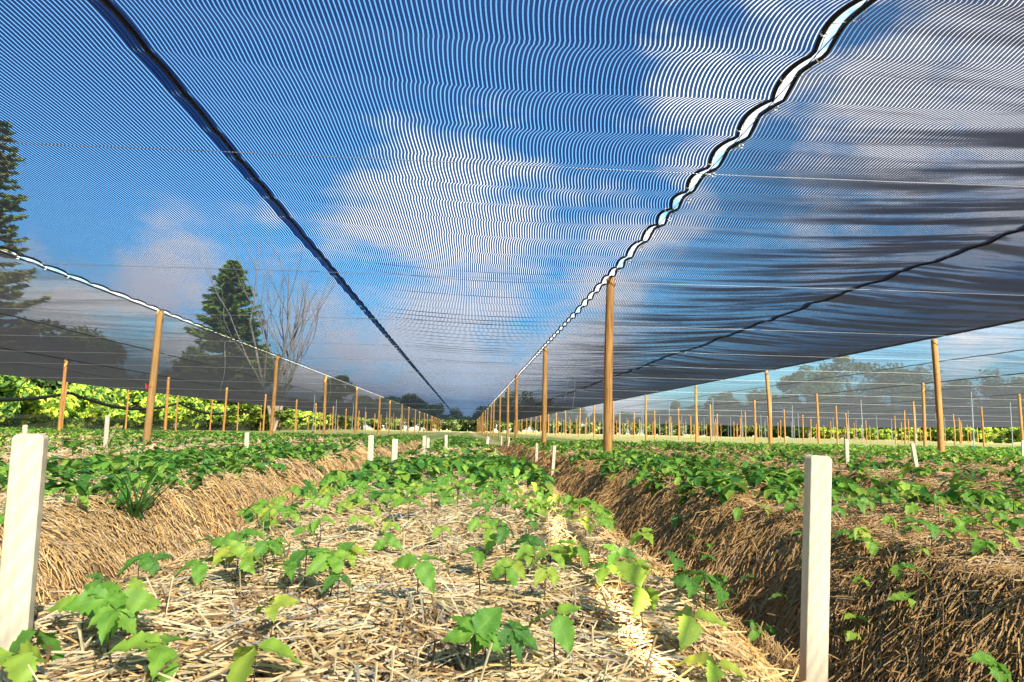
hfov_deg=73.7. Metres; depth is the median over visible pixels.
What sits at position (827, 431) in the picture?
bush
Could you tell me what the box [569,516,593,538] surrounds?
seedling
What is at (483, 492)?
seedling
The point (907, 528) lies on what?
seedling
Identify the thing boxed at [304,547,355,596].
seedling
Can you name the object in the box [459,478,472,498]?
seedling
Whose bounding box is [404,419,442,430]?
tree
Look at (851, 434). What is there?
bush
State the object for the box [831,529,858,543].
seedling
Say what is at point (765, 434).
tree
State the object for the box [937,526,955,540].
seedling
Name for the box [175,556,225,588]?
seedling
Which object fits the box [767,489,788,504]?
seedling
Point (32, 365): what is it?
shade net
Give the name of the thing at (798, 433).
bush
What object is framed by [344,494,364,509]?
seedling
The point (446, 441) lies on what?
stake
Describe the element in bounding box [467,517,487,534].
seedling
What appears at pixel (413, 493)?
seedling
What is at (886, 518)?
seedling
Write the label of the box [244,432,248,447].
stake
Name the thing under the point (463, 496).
seedling
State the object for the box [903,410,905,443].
post
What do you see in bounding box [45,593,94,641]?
seedling
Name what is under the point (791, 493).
seedling
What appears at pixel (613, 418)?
post
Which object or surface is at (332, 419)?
post
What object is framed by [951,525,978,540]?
seedling
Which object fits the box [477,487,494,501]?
seedling
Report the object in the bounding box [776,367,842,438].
tree
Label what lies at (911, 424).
shade net
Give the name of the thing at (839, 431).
bush
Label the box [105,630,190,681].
seedling
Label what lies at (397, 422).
tree
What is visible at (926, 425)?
shade net
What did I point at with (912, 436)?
bush
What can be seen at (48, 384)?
tree
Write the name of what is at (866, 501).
seedling
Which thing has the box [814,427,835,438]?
bush
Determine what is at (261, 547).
seedling
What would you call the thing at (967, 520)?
seedling
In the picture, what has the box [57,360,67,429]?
post
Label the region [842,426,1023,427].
shade net
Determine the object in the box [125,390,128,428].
post
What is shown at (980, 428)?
tree
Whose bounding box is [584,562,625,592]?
seedling
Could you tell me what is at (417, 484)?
seedling
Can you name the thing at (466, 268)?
shade net
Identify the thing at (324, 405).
post
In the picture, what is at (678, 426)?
post
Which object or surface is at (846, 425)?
post
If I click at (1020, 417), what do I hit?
post
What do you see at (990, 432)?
bush
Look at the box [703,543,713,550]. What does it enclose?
seedling
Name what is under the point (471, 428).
tree
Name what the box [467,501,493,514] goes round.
seedling
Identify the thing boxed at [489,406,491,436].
post
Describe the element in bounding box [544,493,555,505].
seedling
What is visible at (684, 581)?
seedling
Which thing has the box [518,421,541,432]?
tree
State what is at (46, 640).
seedling
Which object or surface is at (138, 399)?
bush
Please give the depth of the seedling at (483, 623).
0.78 m
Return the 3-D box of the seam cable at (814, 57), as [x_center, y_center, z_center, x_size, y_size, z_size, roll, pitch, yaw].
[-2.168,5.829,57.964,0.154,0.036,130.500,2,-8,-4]
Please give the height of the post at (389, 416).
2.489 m
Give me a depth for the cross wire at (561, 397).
34.15 m
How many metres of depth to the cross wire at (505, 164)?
4.39 m
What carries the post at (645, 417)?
on the ground
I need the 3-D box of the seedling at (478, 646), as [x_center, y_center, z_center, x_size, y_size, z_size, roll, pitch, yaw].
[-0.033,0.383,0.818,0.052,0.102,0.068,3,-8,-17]
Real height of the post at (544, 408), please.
2.344 m
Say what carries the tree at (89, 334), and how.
on the ground
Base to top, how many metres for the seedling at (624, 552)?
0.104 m
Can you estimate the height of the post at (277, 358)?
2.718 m
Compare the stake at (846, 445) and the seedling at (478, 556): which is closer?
the seedling at (478, 556)
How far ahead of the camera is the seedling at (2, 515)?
2.04 m
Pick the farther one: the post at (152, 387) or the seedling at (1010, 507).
the post at (152, 387)
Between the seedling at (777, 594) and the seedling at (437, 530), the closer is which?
the seedling at (437, 530)
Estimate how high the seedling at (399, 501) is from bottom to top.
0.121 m
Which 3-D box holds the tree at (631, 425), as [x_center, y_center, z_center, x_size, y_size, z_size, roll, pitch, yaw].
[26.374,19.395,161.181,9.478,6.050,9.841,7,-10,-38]
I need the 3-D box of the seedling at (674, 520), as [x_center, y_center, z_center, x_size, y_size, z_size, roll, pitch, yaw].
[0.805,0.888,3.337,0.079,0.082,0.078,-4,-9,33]
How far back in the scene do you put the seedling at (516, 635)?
0.79 m
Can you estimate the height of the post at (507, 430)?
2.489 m
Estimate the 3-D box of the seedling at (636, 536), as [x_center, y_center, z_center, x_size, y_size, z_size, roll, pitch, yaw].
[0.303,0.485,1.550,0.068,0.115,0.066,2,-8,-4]
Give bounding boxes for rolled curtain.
[0,392,69,401]
[70,392,178,410]
[179,402,240,414]
[241,408,259,417]
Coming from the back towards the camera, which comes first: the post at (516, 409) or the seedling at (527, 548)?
the post at (516, 409)
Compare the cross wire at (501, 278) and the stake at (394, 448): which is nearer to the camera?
the stake at (394, 448)
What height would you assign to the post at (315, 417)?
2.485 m
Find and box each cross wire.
[0,142,1023,186]
[1,262,1023,295]
[2,308,1006,337]
[9,362,1017,386]
[15,335,1005,361]
[30,351,1023,376]
[49,377,1013,399]
[101,387,1009,407]
[205,399,1009,416]
[281,406,1006,421]
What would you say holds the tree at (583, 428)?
on the ground
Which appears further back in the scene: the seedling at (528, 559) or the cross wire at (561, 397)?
the cross wire at (561, 397)
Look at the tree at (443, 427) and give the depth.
168.20 m
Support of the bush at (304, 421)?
on the ground
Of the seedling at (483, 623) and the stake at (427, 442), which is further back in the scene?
the stake at (427, 442)
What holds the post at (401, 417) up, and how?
on the ground
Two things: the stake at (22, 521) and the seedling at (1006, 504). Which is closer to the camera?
the stake at (22, 521)
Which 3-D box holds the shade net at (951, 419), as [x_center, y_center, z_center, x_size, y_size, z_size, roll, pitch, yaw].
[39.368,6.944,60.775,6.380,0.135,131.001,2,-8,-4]
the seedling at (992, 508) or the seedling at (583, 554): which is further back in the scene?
the seedling at (992, 508)
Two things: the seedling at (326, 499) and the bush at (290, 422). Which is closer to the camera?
the seedling at (326, 499)
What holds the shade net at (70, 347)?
attached to the post at (166, 404)
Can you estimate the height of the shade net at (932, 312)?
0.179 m
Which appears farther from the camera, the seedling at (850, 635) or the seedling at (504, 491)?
the seedling at (504, 491)
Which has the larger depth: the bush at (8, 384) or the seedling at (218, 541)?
the bush at (8, 384)
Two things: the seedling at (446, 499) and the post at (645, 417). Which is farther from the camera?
the post at (645, 417)
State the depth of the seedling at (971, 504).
2.52 m
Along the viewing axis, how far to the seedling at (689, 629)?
0.94 m
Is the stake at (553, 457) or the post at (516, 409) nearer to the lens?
the stake at (553, 457)
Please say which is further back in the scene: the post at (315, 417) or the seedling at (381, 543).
the post at (315, 417)
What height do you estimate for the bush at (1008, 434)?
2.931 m
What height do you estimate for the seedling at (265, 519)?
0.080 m
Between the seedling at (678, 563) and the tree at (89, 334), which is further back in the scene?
the tree at (89, 334)
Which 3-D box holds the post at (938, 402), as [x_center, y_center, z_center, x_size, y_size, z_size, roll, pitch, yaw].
[7.429,1.243,11.891,0.125,2.561,0.116,2,-8,-9]
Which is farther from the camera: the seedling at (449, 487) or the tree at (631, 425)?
the tree at (631, 425)
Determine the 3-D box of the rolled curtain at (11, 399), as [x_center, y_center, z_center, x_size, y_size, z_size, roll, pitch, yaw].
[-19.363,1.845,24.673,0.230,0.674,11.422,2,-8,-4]
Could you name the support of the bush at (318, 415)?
on the ground
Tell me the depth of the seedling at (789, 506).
2.58 m
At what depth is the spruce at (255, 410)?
59.54 m
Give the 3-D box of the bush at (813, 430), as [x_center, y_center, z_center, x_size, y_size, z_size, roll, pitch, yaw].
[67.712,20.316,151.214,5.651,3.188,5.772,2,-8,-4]
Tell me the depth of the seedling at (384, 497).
2.19 m
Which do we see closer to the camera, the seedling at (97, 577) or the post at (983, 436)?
the seedling at (97, 577)
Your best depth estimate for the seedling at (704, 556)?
2.70 m
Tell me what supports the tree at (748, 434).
on the ground
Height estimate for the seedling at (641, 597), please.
0.140 m
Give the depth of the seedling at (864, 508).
2.50 m
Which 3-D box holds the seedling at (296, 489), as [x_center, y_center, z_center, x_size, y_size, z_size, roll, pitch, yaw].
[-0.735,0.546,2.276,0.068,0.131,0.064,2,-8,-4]
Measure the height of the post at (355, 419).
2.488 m
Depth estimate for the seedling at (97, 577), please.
1.14 m
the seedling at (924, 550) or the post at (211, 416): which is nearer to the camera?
the seedling at (924, 550)
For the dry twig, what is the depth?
6.18 m
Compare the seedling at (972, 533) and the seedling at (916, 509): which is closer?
the seedling at (972, 533)
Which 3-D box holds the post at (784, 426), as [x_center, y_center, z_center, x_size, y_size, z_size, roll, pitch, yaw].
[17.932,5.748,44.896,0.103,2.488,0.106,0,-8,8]
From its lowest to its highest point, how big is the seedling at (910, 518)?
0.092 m
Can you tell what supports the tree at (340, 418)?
on the ground
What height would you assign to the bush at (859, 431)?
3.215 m
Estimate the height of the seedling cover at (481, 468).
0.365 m
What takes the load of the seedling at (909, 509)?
on the ground
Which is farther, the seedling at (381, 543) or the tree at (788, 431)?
the tree at (788, 431)
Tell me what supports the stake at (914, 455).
on the ground
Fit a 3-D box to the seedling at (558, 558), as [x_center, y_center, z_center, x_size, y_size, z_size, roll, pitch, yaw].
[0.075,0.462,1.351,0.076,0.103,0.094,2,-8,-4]
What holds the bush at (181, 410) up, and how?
on the ground
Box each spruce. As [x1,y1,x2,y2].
[0,121,49,382]
[174,260,293,429]
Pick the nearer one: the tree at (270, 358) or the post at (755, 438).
the post at (755, 438)
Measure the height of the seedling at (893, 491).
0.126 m
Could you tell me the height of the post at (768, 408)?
2.592 m
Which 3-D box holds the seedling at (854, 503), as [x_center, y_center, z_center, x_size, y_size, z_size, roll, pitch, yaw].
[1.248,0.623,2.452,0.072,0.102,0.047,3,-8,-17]
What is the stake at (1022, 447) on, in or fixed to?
on the ground
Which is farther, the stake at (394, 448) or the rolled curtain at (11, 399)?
the rolled curtain at (11, 399)
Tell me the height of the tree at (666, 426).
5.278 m
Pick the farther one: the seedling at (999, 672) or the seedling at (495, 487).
the seedling at (495, 487)
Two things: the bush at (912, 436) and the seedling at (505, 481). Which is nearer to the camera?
the seedling at (505, 481)
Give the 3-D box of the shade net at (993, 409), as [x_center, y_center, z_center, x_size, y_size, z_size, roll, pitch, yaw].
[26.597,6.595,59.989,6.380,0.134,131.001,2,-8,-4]
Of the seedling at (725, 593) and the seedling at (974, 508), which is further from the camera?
the seedling at (974, 508)
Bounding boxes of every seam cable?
[1,249,435,417]
[500,0,867,394]
[550,320,1020,413]
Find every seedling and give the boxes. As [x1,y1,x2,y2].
[0,512,4,524]
[0,639,46,681]
[9,628,64,667]
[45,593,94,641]
[56,494,88,515]
[62,580,161,659]
[85,572,107,582]
[86,591,137,677]
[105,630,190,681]
[117,555,154,578]
[127,576,157,614]
[138,552,172,577]
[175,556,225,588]
[190,534,227,555]
[210,546,263,581]
[211,543,228,571]
[224,528,262,545]
[226,636,301,681]
[227,539,255,580]
[231,509,254,525]
[235,504,258,524]
[242,499,269,516]
[247,529,264,540]
[253,536,281,574]
[255,594,299,637]
[256,516,279,530]
[257,504,277,535]
[263,503,283,516]
[264,536,287,574]
[267,550,284,560]
[269,495,287,505]
[272,560,302,592]
[280,511,299,527]
[281,485,300,500]
[282,504,302,519]
[284,543,318,593]
[292,524,314,536]
[297,492,309,499]
[299,479,317,497]
[302,495,327,518]
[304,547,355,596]
[306,481,317,491]
[309,516,335,546]
[318,491,331,512]
[319,483,338,495]
[321,487,340,499]
[321,489,337,497]
[321,571,352,597]
[322,472,345,496]
[331,541,355,554]
[335,497,357,515]
[337,543,367,574]
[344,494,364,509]
[347,513,376,536]
[349,480,368,488]
[349,486,363,494]
[350,492,363,508]
[355,500,380,525]
[363,487,372,497]
[365,490,392,507]
[373,532,402,552]
[374,481,393,507]
[378,493,400,510]
[381,518,400,532]
[389,479,405,489]
[390,497,425,520]
[392,482,407,493]
[392,552,450,610]
[404,485,425,498]
[408,482,422,487]
[409,490,427,501]
[417,483,441,512]
[425,481,436,490]
[432,490,454,507]
[432,524,450,544]
[435,476,452,487]
[435,485,454,499]
[437,485,454,493]
[442,606,502,680]
[445,483,461,498]
[446,485,468,509]
[454,494,474,501]
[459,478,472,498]
[460,546,486,576]
[462,612,500,673]
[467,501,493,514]
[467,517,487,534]
[473,485,485,496]
[476,523,498,553]
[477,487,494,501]
[479,490,497,502]
[479,515,491,523]
[480,494,496,506]
[483,482,502,494]
[485,517,505,530]
[490,498,514,518]
[490,556,525,580]
[490,565,518,591]
[492,620,539,678]
[494,478,509,494]
[496,524,513,556]
[498,486,516,507]
[510,533,545,557]
[511,488,523,494]
[511,502,533,519]
[514,494,530,502]
[514,544,546,573]
[520,553,545,574]
[521,496,541,514]
[524,491,544,503]
[524,518,544,530]
[528,602,581,678]
[531,482,540,492]
[531,563,558,609]
[532,546,566,570]
[533,500,556,517]
[542,496,554,505]
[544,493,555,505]
[547,494,563,515]
[550,539,589,569]
[552,543,576,565]
[556,507,585,521]
[562,493,573,503]
[563,499,591,516]
[564,545,590,558]
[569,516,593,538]
[579,496,596,511]
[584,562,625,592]
[591,503,615,517]
[591,510,613,525]
[591,513,619,530]
[594,512,613,530]
[602,544,637,564]
[612,561,660,639]
[625,558,660,579]
[628,527,655,554]
[660,550,686,588]
[669,569,722,611]
[670,573,705,617]
[670,605,729,654]
[671,514,684,528]
[674,651,748,681]
[696,552,716,566]
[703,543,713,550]
[705,577,739,618]
[713,573,727,584]
[732,506,743,521]
[741,574,757,582]
[744,619,759,629]
[746,629,766,645]
[758,504,772,515]
[761,623,777,637]
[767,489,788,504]
[768,592,788,611]
[783,499,802,520]
[787,490,803,497]
[831,490,841,515]
[831,504,845,520]
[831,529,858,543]
[843,612,873,638]
[843,630,861,641]
[847,497,865,518]
[847,500,864,515]
[848,525,871,559]
[851,573,869,603]
[856,537,881,566]
[859,497,876,512]
[877,487,900,510]
[881,495,896,506]
[881,515,896,531]
[885,562,913,585]
[887,591,916,613]
[896,504,925,514]
[900,490,919,502]
[900,502,918,521]
[900,523,921,534]
[900,563,930,598]
[901,516,930,530]
[903,489,919,514]
[909,545,929,563]
[912,519,939,548]
[923,495,940,500]
[927,498,945,524]
[933,512,964,534]
[935,508,948,522]
[936,497,952,505]
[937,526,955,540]
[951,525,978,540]
[952,512,985,529]
[960,504,983,517]
[962,501,981,510]
[967,650,1012,681]
[969,539,1003,556]
[978,511,1000,537]
[980,505,996,512]
[984,494,998,503]
[987,521,1021,551]
[990,496,1010,525]
[995,502,1017,514]
[995,517,1023,536]
[996,499,1023,531]
[997,511,1010,540]
[1012,505,1023,516]
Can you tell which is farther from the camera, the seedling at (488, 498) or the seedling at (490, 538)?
the seedling at (488, 498)
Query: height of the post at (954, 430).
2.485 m
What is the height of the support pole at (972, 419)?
2.300 m
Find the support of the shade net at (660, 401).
attached to the post at (579, 421)
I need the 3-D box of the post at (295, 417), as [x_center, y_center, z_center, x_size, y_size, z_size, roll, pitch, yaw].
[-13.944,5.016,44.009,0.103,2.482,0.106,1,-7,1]
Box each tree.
[26,378,71,390]
[57,328,111,349]
[176,347,200,415]
[194,215,342,430]
[242,340,282,411]
[326,375,354,425]
[347,417,390,426]
[350,402,399,429]
[389,399,420,430]
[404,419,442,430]
[416,410,460,431]
[433,421,467,431]
[455,420,478,431]
[465,420,500,431]
[474,409,520,432]
[518,421,533,430]
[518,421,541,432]
[536,421,575,433]
[536,422,575,433]
[562,422,602,433]
[583,423,633,433]
[601,423,649,434]
[626,424,664,434]
[647,424,687,434]
[657,424,705,435]
[684,425,722,434]
[713,426,739,436]
[723,425,753,436]
[728,425,787,437]
[749,426,795,437]
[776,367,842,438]
[816,356,885,438]
[859,362,915,439]
[884,428,922,439]
[959,369,1003,430]
[972,427,1007,441]
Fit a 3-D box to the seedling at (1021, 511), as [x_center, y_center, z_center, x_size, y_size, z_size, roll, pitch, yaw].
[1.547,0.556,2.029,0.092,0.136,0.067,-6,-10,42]
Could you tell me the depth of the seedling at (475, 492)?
3.08 m
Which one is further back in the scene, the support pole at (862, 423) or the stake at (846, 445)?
the support pole at (862, 423)
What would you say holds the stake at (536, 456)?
on the ground
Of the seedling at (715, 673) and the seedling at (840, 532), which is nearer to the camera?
the seedling at (715, 673)
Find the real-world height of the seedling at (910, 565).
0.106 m
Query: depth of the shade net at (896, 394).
30.04 m
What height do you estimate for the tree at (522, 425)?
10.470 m
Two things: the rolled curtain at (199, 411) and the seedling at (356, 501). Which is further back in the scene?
the rolled curtain at (199, 411)
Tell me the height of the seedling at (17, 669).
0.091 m
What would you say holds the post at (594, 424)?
on the ground
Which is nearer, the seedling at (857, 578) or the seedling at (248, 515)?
the seedling at (857, 578)
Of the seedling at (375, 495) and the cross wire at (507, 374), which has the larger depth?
the cross wire at (507, 374)
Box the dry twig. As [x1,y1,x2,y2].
[85,425,119,453]
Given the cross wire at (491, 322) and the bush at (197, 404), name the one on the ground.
the bush at (197, 404)
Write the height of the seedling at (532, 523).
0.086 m
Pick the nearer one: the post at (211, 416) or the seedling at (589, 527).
the seedling at (589, 527)
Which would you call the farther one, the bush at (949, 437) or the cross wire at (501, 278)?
the bush at (949, 437)
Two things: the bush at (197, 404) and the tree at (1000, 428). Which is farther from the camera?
the tree at (1000, 428)
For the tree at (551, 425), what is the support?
on the ground
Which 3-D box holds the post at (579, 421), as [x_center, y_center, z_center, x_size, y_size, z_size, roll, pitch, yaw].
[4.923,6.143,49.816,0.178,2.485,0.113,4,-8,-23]
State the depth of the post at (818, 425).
27.79 m
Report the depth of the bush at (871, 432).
128.13 m
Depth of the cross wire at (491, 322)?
10.83 m
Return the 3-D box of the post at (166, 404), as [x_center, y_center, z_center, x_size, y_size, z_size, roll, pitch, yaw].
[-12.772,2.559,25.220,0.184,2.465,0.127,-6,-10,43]
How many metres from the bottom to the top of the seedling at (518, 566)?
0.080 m
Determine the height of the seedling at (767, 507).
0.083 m
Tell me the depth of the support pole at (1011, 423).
30.24 m
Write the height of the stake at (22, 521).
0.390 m
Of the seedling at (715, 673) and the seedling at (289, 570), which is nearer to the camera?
the seedling at (715, 673)
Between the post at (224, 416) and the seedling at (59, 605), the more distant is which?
the post at (224, 416)
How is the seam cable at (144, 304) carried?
attached to the post at (152, 387)
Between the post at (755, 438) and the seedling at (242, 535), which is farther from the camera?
the post at (755, 438)
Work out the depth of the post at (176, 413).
41.21 m
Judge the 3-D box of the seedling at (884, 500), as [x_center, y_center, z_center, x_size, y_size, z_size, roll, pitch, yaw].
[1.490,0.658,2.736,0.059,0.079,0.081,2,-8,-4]
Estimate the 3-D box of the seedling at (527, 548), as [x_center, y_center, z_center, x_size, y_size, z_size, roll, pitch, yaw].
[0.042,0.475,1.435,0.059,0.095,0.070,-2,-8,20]
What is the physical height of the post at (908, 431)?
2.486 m
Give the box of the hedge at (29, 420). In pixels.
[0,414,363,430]
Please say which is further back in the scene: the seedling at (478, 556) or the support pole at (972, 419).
the support pole at (972, 419)
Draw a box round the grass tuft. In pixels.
[0,447,225,520]
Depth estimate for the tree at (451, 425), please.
155.91 m
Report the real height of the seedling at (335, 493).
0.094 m
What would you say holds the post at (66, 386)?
on the ground
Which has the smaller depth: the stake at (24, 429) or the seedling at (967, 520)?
the seedling at (967, 520)
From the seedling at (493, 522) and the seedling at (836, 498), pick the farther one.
the seedling at (836, 498)
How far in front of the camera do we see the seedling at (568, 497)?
2.42 m
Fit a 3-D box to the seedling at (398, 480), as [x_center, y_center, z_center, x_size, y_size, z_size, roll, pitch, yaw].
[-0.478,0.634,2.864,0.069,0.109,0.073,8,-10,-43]
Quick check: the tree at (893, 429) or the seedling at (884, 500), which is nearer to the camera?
the seedling at (884, 500)
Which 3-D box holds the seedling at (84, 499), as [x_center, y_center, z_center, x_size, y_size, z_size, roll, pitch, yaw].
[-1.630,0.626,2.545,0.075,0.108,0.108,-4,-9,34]
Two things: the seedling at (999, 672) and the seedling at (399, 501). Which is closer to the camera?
the seedling at (999, 672)
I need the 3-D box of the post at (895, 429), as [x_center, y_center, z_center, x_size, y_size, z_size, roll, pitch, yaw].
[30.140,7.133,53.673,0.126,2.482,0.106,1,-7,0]
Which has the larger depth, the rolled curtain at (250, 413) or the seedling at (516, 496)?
the rolled curtain at (250, 413)
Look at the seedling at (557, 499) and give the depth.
2.40 m
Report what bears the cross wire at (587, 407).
attached to the post
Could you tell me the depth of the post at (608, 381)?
7.58 m
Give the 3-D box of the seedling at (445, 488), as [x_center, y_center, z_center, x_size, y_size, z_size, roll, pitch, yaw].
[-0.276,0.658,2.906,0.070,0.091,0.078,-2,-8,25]
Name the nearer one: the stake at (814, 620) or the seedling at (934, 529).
the stake at (814, 620)
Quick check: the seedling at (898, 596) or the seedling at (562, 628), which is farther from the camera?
the seedling at (898, 596)
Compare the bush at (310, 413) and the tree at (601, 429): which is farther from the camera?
the tree at (601, 429)
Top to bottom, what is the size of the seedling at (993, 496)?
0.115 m
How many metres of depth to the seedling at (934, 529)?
1.84 m
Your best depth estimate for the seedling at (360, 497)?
2.41 m
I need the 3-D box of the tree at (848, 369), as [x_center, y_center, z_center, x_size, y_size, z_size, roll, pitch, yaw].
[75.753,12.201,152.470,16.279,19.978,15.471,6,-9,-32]
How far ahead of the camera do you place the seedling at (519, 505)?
2.17 m
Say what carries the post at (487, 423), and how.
on the ground
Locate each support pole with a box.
[712,398,712,427]
[792,405,792,437]
[860,400,863,445]
[970,391,974,446]
[1009,402,1012,445]
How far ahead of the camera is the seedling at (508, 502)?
2.22 m
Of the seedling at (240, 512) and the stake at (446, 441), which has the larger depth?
the stake at (446, 441)
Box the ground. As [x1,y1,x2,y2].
[0,428,1023,681]
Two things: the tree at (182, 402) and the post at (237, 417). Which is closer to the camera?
the post at (237, 417)
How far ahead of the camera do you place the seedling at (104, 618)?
0.78 m
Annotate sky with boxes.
[0,0,1023,439]
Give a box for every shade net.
[0,0,862,419]
[0,250,439,419]
[0,348,399,418]
[478,0,1023,420]
[518,320,1023,421]
[550,373,1023,422]
[583,394,1023,422]
[633,405,1023,423]
[664,412,1023,424]
[691,416,1023,424]
[743,420,1023,425]
[782,422,1023,426]
[804,424,1023,426]
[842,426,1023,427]
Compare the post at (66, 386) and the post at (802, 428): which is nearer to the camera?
the post at (66, 386)
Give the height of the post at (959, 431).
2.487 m
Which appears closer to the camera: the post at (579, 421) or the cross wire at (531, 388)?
the cross wire at (531, 388)
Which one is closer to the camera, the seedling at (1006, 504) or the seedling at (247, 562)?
the seedling at (247, 562)
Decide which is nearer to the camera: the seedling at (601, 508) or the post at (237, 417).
the seedling at (601, 508)
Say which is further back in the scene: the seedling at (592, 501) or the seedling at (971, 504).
the seedling at (971, 504)
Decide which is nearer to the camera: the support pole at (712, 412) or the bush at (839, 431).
the support pole at (712, 412)
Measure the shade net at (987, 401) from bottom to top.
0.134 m
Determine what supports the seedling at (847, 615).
on the ground
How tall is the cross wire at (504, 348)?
0.026 m
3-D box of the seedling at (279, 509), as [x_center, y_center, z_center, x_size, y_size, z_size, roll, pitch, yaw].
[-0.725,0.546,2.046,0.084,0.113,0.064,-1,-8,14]
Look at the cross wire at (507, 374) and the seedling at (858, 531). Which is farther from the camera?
the cross wire at (507, 374)
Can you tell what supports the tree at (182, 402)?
on the ground
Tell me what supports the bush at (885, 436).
on the ground
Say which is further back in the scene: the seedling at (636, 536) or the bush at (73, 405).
the bush at (73, 405)
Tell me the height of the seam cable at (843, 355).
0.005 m
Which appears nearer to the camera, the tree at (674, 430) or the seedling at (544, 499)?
the seedling at (544, 499)
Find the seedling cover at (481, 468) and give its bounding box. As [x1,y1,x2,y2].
[0,426,1023,512]
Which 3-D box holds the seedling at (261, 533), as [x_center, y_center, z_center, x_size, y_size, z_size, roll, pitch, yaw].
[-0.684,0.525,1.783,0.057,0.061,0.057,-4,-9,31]
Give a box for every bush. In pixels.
[0,375,25,414]
[0,379,54,415]
[19,383,110,417]
[41,383,136,419]
[106,388,175,420]
[130,395,186,420]
[156,393,223,421]
[280,411,294,424]
[289,409,327,424]
[292,410,314,424]
[297,413,307,424]
[298,411,331,424]
[793,427,814,437]
[805,427,826,436]
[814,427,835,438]
[821,427,845,438]
[828,428,852,438]
[843,428,864,439]
[852,428,879,439]
[865,428,893,439]
[878,428,908,440]
[892,428,927,440]
[906,428,944,440]
[926,428,957,441]
[936,427,976,441]
[962,427,1001,442]
[978,427,1013,442]
[1000,427,1019,441]
[1012,427,1023,441]
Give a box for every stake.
[0,434,48,654]
[22,425,27,433]
[103,415,109,451]
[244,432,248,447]
[368,435,373,460]
[391,439,397,469]
[422,436,425,453]
[426,438,429,451]
[445,435,447,448]
[535,443,537,462]
[551,445,555,475]
[799,455,831,681]
[844,439,848,463]
[910,443,918,466]
[1021,441,1023,458]
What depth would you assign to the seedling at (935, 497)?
2.54 m
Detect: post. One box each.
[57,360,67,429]
[61,382,68,427]
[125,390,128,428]
[142,310,163,443]
[164,377,169,429]
[175,395,178,429]
[209,400,212,430]
[222,388,227,430]
[236,403,238,430]
[262,394,266,432]
[269,355,279,434]
[294,400,297,432]
[314,403,316,432]
[322,376,326,434]
[332,406,333,432]
[354,387,357,434]
[377,395,380,435]
[388,400,390,434]
[400,404,402,434]
[407,407,409,433]
[486,408,488,435]
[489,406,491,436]
[492,401,494,437]
[498,395,500,438]
[506,387,508,440]
[514,374,517,437]
[541,347,547,444]
[578,408,580,437]
[593,405,594,438]
[603,277,615,455]
[612,401,613,440]
[645,395,646,439]
[678,408,679,439]
[695,385,697,441]
[709,405,711,441]
[753,400,756,443]
[764,370,771,444]
[783,409,785,442]
[802,415,803,441]
[815,394,819,443]
[835,406,838,443]
[845,413,847,438]
[894,416,896,443]
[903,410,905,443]
[907,419,909,442]
[912,401,916,444]
[921,383,926,446]
[931,339,944,451]
[952,414,955,445]
[958,418,960,444]
[980,407,984,446]
[1017,394,1023,440]
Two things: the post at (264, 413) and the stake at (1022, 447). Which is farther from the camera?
the post at (264, 413)
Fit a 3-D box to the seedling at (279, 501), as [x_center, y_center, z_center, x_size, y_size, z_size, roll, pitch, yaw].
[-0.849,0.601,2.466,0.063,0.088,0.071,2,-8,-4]
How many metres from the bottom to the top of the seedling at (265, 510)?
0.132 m
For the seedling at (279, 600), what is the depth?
0.86 m
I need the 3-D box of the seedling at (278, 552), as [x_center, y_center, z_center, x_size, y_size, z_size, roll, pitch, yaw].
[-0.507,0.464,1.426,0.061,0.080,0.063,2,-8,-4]

